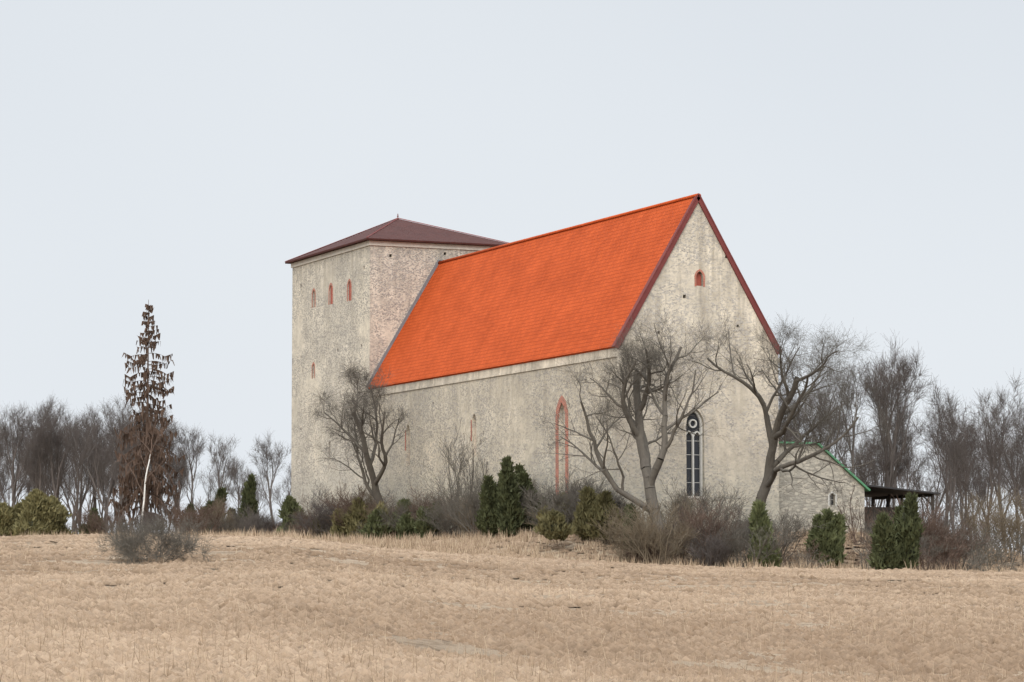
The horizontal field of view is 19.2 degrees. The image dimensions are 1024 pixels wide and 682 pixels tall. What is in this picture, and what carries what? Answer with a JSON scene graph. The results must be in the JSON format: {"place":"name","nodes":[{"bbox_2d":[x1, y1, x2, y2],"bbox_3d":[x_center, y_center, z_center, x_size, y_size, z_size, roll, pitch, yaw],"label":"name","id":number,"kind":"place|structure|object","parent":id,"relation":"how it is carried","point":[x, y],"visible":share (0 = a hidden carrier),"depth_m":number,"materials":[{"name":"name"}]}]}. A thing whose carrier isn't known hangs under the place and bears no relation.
{"place":"outdoors","nodes":[
{"label":"outdoors","id":0,"kind":"place"},
{"bbox_2d":[0,0,1023,553],"label":"sky","id":1,"kind":"structure","parent":0,"point":[860,160],"materials":[{"name":"white"}]},
{"bbox_2d":[2,536,1022,681],"bbox_3d":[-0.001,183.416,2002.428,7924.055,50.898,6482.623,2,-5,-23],"label":"ground","id":2,"kind":"structure","parent":0,"point":[439,645],"depth_m":61.32,"materials":[{"name":"beige plant"}]},
{"bbox_2d":[0,401,42,507],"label":"tree","id":3,"kind":"object","parent":2,"relation":"on","point":[17,421],"visible":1,"depth_m":332.08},
{"bbox_2d":[0,403,43,505],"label":"tree","id":4,"kind":"object","parent":2,"relation":"on","point":[7,458],"visible":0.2,"depth_m":347.66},
{"bbox_2d":[18,394,57,489],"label":"tree","id":5,"kind":"object","parent":2,"relation":"on","point":[40,418],"visible":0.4,"depth_m":337.82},
{"bbox_2d":[0,488,77,535],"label":"bush","id":6,"kind":"object","parent":2,"relation":"on","point":[55,514],"visible":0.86,"depth_m":298.24,"materials":[{"name":"green"}]},
{"bbox_2d":[16,421,64,495],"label":"tree","id":7,"kind":"object","parent":2,"relation":"on","point":[48,443],"visible":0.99,"depth_m":332.26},
{"bbox_2d":[8,402,86,497],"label":"tree","id":8,"kind":"object","parent":2,"relation":"on","point":[66,455],"visible":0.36,"depth_m":342.20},
{"bbox_2d":[18,403,89,497],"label":"tree","id":9,"kind":"object","parent":2,"relation":"on","point":[52,428],"visible":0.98,"depth_m":332.73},
{"bbox_2d":[52,418,94,532],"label":"tree","id":10,"kind":"object","parent":2,"relation":"on","point":[77,488],"visible":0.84,"depth_m":334.45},
{"bbox_2d":[57,408,98,528],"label":"tree","id":11,"kind":"object","parent":2,"relation":"on","point":[80,497],"visible":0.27,"depth_m":348.65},
{"bbox_2d":[61,415,117,534],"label":"tree","id":12,"kind":"object","parent":2,"relation":"on","point":[96,433],"visible":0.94,"depth_m":329.93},
{"bbox_2d":[72,402,116,533],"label":"tree","id":13,"kind":"object","parent":2,"relation":"on","point":[87,484],"visible":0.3,"depth_m":351.97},
{"bbox_2d":[71,410,124,532],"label":"tree","id":14,"kind":"object","parent":2,"relation":"on","point":[104,496],"visible":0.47,"depth_m":341.19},
{"bbox_2d":[71,504,128,533],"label":"scrub bush","id":15,"kind":"object","parent":2,"relation":"on","point":[87,520],"visible":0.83,"depth_m":299.40,"materials":[{"name":"brown plant"}]},
{"bbox_2d":[93,403,141,519],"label":"tree","id":16,"kind":"object","parent":2,"relation":"on","point":[112,425],"visible":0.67,"depth_m":331.15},
{"bbox_2d":[106,428,143,532],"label":"tree","id":17,"kind":"object","parent":2,"relation":"on","point":[123,452],"visible":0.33,"depth_m":325.24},
{"bbox_2d":[99,393,159,527],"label":"tree","id":18,"kind":"object","parent":2,"relation":"on","point":[111,413],"visible":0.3,"depth_m":342.34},
{"bbox_2d":[115,406,173,517],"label":"birch","id":19,"kind":"object","parent":2,"relation":"on","point":[150,451],"depth_m":286.55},
{"bbox_2d":[108,300,184,531],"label":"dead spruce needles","id":20,"kind":"object","parent":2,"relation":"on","point":[156,488],"visible":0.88,"depth_m":291.89,"materials":[{"name":"plant"}]},
{"bbox_2d":[131,502,173,532],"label":"scrub bush","id":21,"kind":"object","parent":2,"relation":"on","point":[150,513],"visible":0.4,"depth_m":261.29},
{"bbox_2d":[94,511,224,563],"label":"bare shrub","id":22,"kind":"object","parent":2,"relation":"on","point":[122,544],"visible":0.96,"depth_m":79.44,"materials":[{"name":"grey plant"}]},
{"bbox_2d":[142,415,186,528],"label":"tree","id":23,"kind":"object","parent":2,"relation":"on","point":[174,466],"visible":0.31,"depth_m":339.66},
{"bbox_2d":[173,423,209,503],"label":"tree","id":24,"kind":"object","parent":2,"relation":"on","point":[193,454],"visible":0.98,"depth_m":339.73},
{"bbox_2d":[165,494,235,534],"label":"scrub bush","id":25,"kind":"object","parent":2,"relation":"on","point":[209,515],"visible":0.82,"depth_m":276.68,"materials":[{"name":"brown plant"}]},
{"bbox_2d":[199,454,232,500],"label":"tree","id":26,"kind":"object","parent":2,"relation":"on","point":[209,488],"visible":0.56,"depth_m":360.56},
{"bbox_2d":[205,434,240,492],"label":"tree","id":27,"kind":"object","parent":2,"relation":"on","point":[222,448],"visible":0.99,"depth_m":330.62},
{"bbox_2d":[199,495,262,533],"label":"scrub bush","id":28,"kind":"object","parent":2,"relation":"on","point":[226,516],"visible":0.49,"depth_m":283.23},
{"bbox_2d":[223,473,262,532],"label":"juniper","id":29,"kind":"object","parent":2,"relation":"on","point":[248,494],"visible":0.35,"depth_m":289.37,"materials":[{"name":"green"}]},
{"bbox_2d":[225,461,260,506],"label":"tree","id":30,"kind":"object","parent":2,"relation":"on","point":[237,489],"visible":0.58,"depth_m":344.78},
{"bbox_2d":[237,505,277,533],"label":"scrub bush","id":31,"kind":"object","parent":2,"relation":"on","point":[266,521],"visible":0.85,"depth_m":275.12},
{"bbox_2d":[246,431,290,517],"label":"tree","id":32,"kind":"object","parent":2,"relation":"on","point":[263,446],"visible":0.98,"depth_m":318.39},
{"bbox_2d":[276,495,306,535],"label":"juniper","id":33,"kind":"object","parent":2,"relation":"on","point":[289,505],"visible":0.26,"depth_m":270.97,"materials":[{"name":"green"}]},
{"bbox_2d":[284,482,358,537],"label":"scrub bush","id":34,"kind":"object","parent":2,"relation":"on","point":[324,522],"visible":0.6,"depth_m":259.46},
{"bbox_2d":[289,486,366,534],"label":"scrub bush","id":35,"kind":"object","parent":2,"relation":"on","point":[317,510],"visible":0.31,"depth_m":261.53,"materials":[{"name":"brown plant"}]},
{"bbox_2d":[330,497,370,539],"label":"juniper","id":36,"kind":"object","parent":2,"relation":"on","point":[350,521],"visible":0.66,"depth_m":250.75,"materials":[{"name":"green"}]},
{"bbox_2d":[316,481,396,538],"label":"scrub bush","id":37,"kind":"object","parent":2,"relation":"on","point":[348,503],"visible":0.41,"depth_m":251.95,"materials":[{"name":"brown plant"}]},
{"bbox_2d":[302,356,421,504],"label":"bare tree","id":38,"kind":"object","parent":2,"relation":"on","point":[374,492],"visible":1,"depth_m":248.49,"materials":[{"name":"brown plant"}]},
{"bbox_2d":[358,498,416,539],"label":"juniper","id":39,"kind":"object","parent":2,"relation":"on","point":[369,524],"visible":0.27,"depth_m":244.50,"materials":[{"name":"green"}]},
{"bbox_2d":[291,240,494,520],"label":"tower walls","id":40,"kind":"structure","parent":2,"relation":"on","point":[387,283],"depth_m":268.39,"materials":[{"name":"stone"}]},
{"bbox_2d":[291,240,493,267],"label":"cornice","id":41,"kind":"structure","parent":40,"relation":"attached to","point":[382,243],"depth_m":265.12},
{"bbox_2d":[285,219,506,263],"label":"tower roof","id":42,"kind":"structure","parent":40,"relation":"on","point":[399,230],"depth_m":267.53,"materials":[{"name":"tile"}]},
{"bbox_2d":[285,214,508,261],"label":"roof ridge caps","id":43,"kind":"object","parent":42,"relation":"on","point":[386,225],"visible":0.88,"depth_m":273.75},
{"bbox_2d":[367,259,441,385],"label":"roof verge trim","id":44,"kind":"structure","parent":40,"relation":"attached to","point":[410,310],"depth_m":262.93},
{"bbox_2d":[374,486,449,528],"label":"scrub bush","id":45,"kind":"object","parent":2,"relation":"on","point":[393,515],"visible":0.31,"depth_m":242.97,"materials":[{"name":"grey plant"}]},
{"bbox_2d":[395,501,443,538],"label":"juniper","id":46,"kind":"object","parent":2,"relation":"on","point":[405,523],"visible":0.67,"depth_m":239.15,"materials":[{"name":"green"}]},
{"bbox_2d":[404,478,459,535],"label":"scrub bush","id":47,"kind":"object","parent":2,"relation":"on","point":[421,502],"visible":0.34,"depth_m":239.48,"materials":[{"name":"brown plant"}]},
{"bbox_2d":[415,493,478,536],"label":"scrub bush","id":48,"kind":"object","parent":2,"relation":"on","point":[441,518],"visible":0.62,"depth_m":236.05,"materials":[{"name":"grey plant"}]},
{"bbox_2d":[420,419,487,537],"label":"bare shrub","id":49,"kind":"object","parent":2,"relation":"on","point":[449,461],"visible":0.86,"depth_m":236.31,"materials":[{"name":"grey plant"}]},
{"bbox_2d":[425,474,494,535],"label":"scrub bush","id":50,"kind":"object","parent":2,"relation":"on","point":[470,495],"visible":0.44,"depth_m":227.95,"materials":[{"name":"grey plant"}]},
{"bbox_2d":[474,454,525,536],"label":"juniper","id":51,"kind":"object","parent":2,"relation":"on","point":[498,499],"visible":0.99,"depth_m":221.75,"materials":[{"name":"green"}]},
{"bbox_2d":[0,531,1023,681],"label":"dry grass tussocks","id":52,"kind":"object","parent":2,"relation":"on","point":[906,653],"visible":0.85,"depth_m":44.10,"materials":[{"name":"plant"}]},
{"bbox_2d":[804,508,848,567],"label":"juniper","id":53,"kind":"object","parent":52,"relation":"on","point":[834,529],"visible":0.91,"depth_m":204.11,"materials":[{"name":"green"}]},
{"bbox_2d":[0,532,1023,681],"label":"dry grass stalks","id":54,"kind":"object","parent":2,"relation":"on","point":[413,654],"visible":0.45,"depth_m":36.53,"materials":[{"name":"plant"}]},
{"bbox_2d":[3,523,1023,571],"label":"bank straw clumps","id":55,"kind":"object","parent":2,"relation":"on","point":[379,542],"visible":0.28,"depth_m":207.06,"materials":[{"name":"beige plant"}]},
{"bbox_2d":[514,463,548,532],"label":"juniper","id":56,"kind":"object","parent":2,"relation":"on","point":[523,478],"visible":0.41,"depth_m":224.81,"materials":[{"name":"green"}]},
{"bbox_2d":[369,203,778,536],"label":"nave walls","id":57,"kind":"structure","parent":2,"relation":"on","point":[502,412],"depth_m":219.88,"materials":[{"name":"stone"}]},
{"bbox_2d":[369,198,692,388],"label":"roof","id":58,"kind":"structure","parent":57,"relation":"on","point":[575,291],"depth_m":237.12,"materials":[{"name":"tile"}]},
{"bbox_2d":[438,193,700,263],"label":"nave ridge tiles","id":59,"kind":"object","parent":58,"relation":"on","point":[584,224],"visible":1,"depth_m":238.49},
{"bbox_2d":[555,396,567,491],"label":"brick lancet surround","id":60,"kind":"object","parent":57,"relation":"attached to","point":[561,401],"visible":0.74,"depth_m":224.43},
{"bbox_2d":[369,348,779,395],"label":"cornice","id":61,"kind":"structure","parent":57,"relation":"attached to","point":[525,367],"depth_m":234.07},
{"bbox_2d":[686,412,699,495],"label":"window glass","id":62,"kind":"object","parent":57,"relation":"attached to","point":[696,462],"visible":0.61,"depth_m":218.18,"materials":[{"name":"grey"}]},
{"bbox_2d":[686,409,702,495],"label":"tracery window","id":63,"kind":"structure","parent":57,"relation":"attached to","point":[700,449],"depth_m":218.17,"materials":[{"name":"stone"}]},
{"bbox_2d":[612,193,779,354],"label":"roof verge trim","id":64,"kind":"structure","parent":57,"relation":"attached to","point":[652,279],"depth_m":218.92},
{"bbox_2d":[518,465,632,521],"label":"scrub bush","id":65,"kind":"object","parent":2,"relation":"on","point":[550,496],"visible":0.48,"depth_m":213.25,"materials":[{"name":"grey plant"}]},
{"bbox_2d":[533,485,623,540],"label":"evergreen shrub","id":66,"kind":"object","parent":2,"relation":"on","point":[591,503],"visible":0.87,"depth_m":205.86,"materials":[{"name":"green"}]},
{"bbox_2d":[542,485,617,523],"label":"scrub bush","id":67,"kind":"object","parent":2,"relation":"on","point":[569,508],"visible":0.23,"depth_m":211.15,"materials":[{"name":"grey plant"}]},
{"bbox_2d":[590,504,663,562],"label":"scrub bush","id":68,"kind":"object","parent":2,"relation":"on","point":[611,529],"visible":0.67,"depth_m":200.28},
{"bbox_2d":[531,295,743,560],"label":"bare tree","id":69,"kind":"object","parent":2,"relation":"on","point":[637,431],"visible":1,"depth_m":203.81,"materials":[{"name":"brown plant"}]},
{"bbox_2d":[604,496,700,564],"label":"scrub bush","id":70,"kind":"object","parent":2,"relation":"on","point":[658,541],"visible":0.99,"depth_m":197.69,"materials":[{"name":"plant"}]},
{"bbox_2d":[636,493,716,558],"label":"scrub bush","id":71,"kind":"object","parent":2,"relation":"on","point":[685,506],"visible":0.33,"depth_m":203.61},
{"bbox_2d":[660,476,742,555],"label":"bare shrub","id":72,"kind":"object","parent":2,"relation":"on","point":[665,504],"visible":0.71,"depth_m":204.93,"materials":[{"name":"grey plant"}]},
{"bbox_2d":[652,492,752,565],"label":"scrub bush","id":73,"kind":"object","parent":2,"relation":"on","point":[701,523],"visible":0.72,"depth_m":199.39,"materials":[{"name":"brown plant"}]},
{"bbox_2d":[663,478,751,528],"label":"scrub bush","id":74,"kind":"object","parent":2,"relation":"on","point":[717,498],"visible":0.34,"depth_m":209.94,"materials":[{"name":"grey plant"}]},
{"bbox_2d":[680,524,737,565],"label":"scrub bush","id":75,"kind":"object","parent":2,"relation":"on","point":[712,549],"visible":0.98,"depth_m":197.44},
{"bbox_2d":[683,506,749,566],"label":"scrub bush","id":76,"kind":"object","parent":2,"relation":"on","point":[720,530],"visible":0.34,"depth_m":200.63,"materials":[{"name":"brown plant"}]},
{"bbox_2d":[714,511,804,567],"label":"scrub bush","id":77,"kind":"object","parent":2,"relation":"on","point":[737,542],"visible":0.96,"depth_m":197.88,"materials":[{"name":"brown plant"}]},
{"bbox_2d":[746,499,782,567],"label":"juniper","id":78,"kind":"object","parent":2,"relation":"on","point":[759,514],"visible":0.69,"depth_m":198.97,"materials":[{"name":"green"}]},
{"bbox_2d":[732,509,826,564],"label":"scrub bush","id":79,"kind":"object","parent":2,"relation":"on","point":[795,537],"visible":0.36,"depth_m":203.47,"materials":[{"name":"grey plant"}]},
{"bbox_2d":[670,306,897,538],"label":"bare tree","id":80,"kind":"object","parent":2,"relation":"on","point":[774,435],"visible":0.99,"depth_m":207.24,"materials":[{"name":"brown plant"}]},
{"bbox_2d":[782,380,854,457],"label":"tree","id":81,"kind":"object","parent":2,"relation":"on","point":[806,420],"visible":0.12,"depth_m":262.06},
{"bbox_2d":[779,444,864,531],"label":"sacristy walls","id":82,"kind":"structure","parent":2,"relation":"on","point":[813,502],"depth_m":223.11,"materials":[{"name":"stone"}]},
{"bbox_2d":[788,383,862,460],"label":"tree","id":83,"kind":"object","parent":2,"relation":"on","point":[835,450],"visible":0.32,"depth_m":239.68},
{"bbox_2d":[818,353,876,473],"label":"tree","id":84,"kind":"object","parent":2,"relation":"on","point":[853,429],"visible":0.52,"depth_m":234.03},
{"bbox_2d":[825,413,884,483],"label":"tree","id":85,"kind":"object","parent":2,"relation":"on","point":[843,451],"visible":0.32,"depth_m":248.96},
{"bbox_2d":[835,482,876,544],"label":"bare shrub","id":86,"kind":"object","parent":2,"relation":"on","point":[853,532],"visible":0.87,"depth_m":213.48,"materials":[{"name":"brown plant"}]},
{"bbox_2d":[850,416,916,506],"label":"tree","id":87,"kind":"object","parent":2,"relation":"on","point":[909,458],"visible":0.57,"depth_m":242.96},
{"bbox_2d":[843,329,937,506],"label":"tree","id":88,"kind":"object","parent":2,"relation":"on","point":[897,379],"visible":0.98,"depth_m":234.64,"materials":[{"name":"plant"}]},
{"bbox_2d":[857,348,923,506],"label":"tree","id":89,"kind":"object","parent":2,"relation":"on","point":[886,469],"visible":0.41,"depth_m":240.67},
{"bbox_2d":[866,491,926,569],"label":"juniper","id":90,"kind":"object","parent":2,"relation":"on","point":[895,533],"visible":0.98,"depth_m":190.76,"materials":[{"name":"green"}]},
{"bbox_2d":[859,374,935,503],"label":"tree","id":91,"kind":"object","parent":2,"relation":"on","point":[901,479],"visible":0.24,"depth_m":258.97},
{"bbox_2d":[865,494,933,531],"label":"shed frame","id":92,"kind":"object","parent":2,"relation":"on","point":[889,509],"visible":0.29,"depth_m":231.07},
{"bbox_2d":[864,484,940,497],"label":"shed roof","id":93,"kind":"structure","parent":92,"relation":"on","point":[879,491],"depth_m":231.50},
{"bbox_2d":[867,494,966,569],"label":"scrub bush","id":94,"kind":"object","parent":2,"relation":"on","point":[929,527],"visible":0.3,"depth_m":202.06,"materials":[{"name":"brown plant"}]},
{"bbox_2d":[894,431,984,523],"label":"tree","id":95,"kind":"object","parent":2,"relation":"on","point":[931,485],"visible":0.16,"depth_m":291.10,"materials":[{"name":"brown plant"}]},
{"bbox_2d":[910,401,973,525],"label":"tree","id":96,"kind":"object","parent":2,"relation":"on","point":[928,433],"visible":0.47,"depth_m":266.74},
{"bbox_2d":[904,409,983,521],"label":"tree","id":97,"kind":"object","parent":2,"relation":"on","point":[939,481],"visible":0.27,"depth_m":272.25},
{"bbox_2d":[917,534,973,570],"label":"bush","id":98,"kind":"object","parent":2,"relation":"on","point":[944,561],"visible":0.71,"depth_m":194.99,"materials":[{"name":"brown plant"}]},
{"bbox_2d":[917,496,978,554],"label":"scrub bush","id":99,"kind":"object","parent":2,"relation":"on","point":[957,508],"visible":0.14,"depth_m":210.92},
{"bbox_2d":[924,379,980,526],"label":"tree","id":100,"kind":"object","parent":2,"relation":"on","point":[954,452],"visible":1,"depth_m":237.70,"materials":[{"name":"plant"}]},
{"bbox_2d":[920,509,1001,569],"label":"scrub bush","id":101,"kind":"object","parent":2,"relation":"on","point":[967,533],"visible":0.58,"depth_m":202.77,"materials":[{"name":"brown plant"}]},
{"bbox_2d":[934,409,1002,532],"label":"tree","id":102,"kind":"object","parent":2,"relation":"on","point":[969,432],"visible":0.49,"depth_m":255.24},
{"bbox_2d":[937,514,1005,569],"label":"scrub bush","id":103,"kind":"object","parent":2,"relation":"on","point":[981,546],"visible":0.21,"depth_m":207.22,"materials":[{"name":"brown plant"}]},
{"bbox_2d":[927,527,1020,570],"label":"bush","id":104,"kind":"object","parent":2,"relation":"on","point":[980,552],"visible":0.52,"depth_m":203.66,"materials":[{"name":"brown plant"}]},
{"bbox_2d":[934,406,1017,546],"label":"tree","id":105,"kind":"object","parent":2,"relation":"on","point":[990,478],"visible":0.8,"depth_m":250.02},
{"bbox_2d":[946,488,1023,558],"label":"scrub bush","id":106,"kind":"object","parent":2,"relation":"on","point":[997,526],"visible":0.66,"depth_m":214.04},
{"bbox_2d":[953,533,1023,571],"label":"bush","id":107,"kind":"object","parent":2,"relation":"on","point":[971,561],"visible":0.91,"depth_m":199.34,"materials":[{"name":"brown plant"}]},
{"bbox_2d":[958,372,1023,546],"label":"tree","id":108,"kind":"object","parent":2,"relation":"on","point":[1001,399],"visible":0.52,"depth_m":257.65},
{"bbox_2d":[971,483,1023,554],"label":"scrub bush","id":109,"kind":"object","parent":2,"relation":"on","point":[1007,505],"visible":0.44,"depth_m":224.43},
{"bbox_2d":[976,385,1023,518],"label":"tree","id":110,"kind":"object","parent":2,"relation":"on","point":[1002,458],"visible":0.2,"depth_m":263.62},
{"bbox_2d":[976,518,1023,566],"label":"bush","id":111,"kind":"object","parent":2,"relation":"on","point":[1019,551],"visible":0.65,"depth_m":213.51,"materials":[{"name":"brown plant"}]},
{"bbox_2d":[994,398,1023,508],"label":"tree","id":112,"kind":"object","parent":2,"relation":"on","point":[1015,446],"visible":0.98,"depth_m":241.98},
{"bbox_2d":[995,424,1023,550],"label":"tree","id":113,"kind":"object","parent":2,"relation":"on","point":[1022,477],"visible":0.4,"depth_m":254.18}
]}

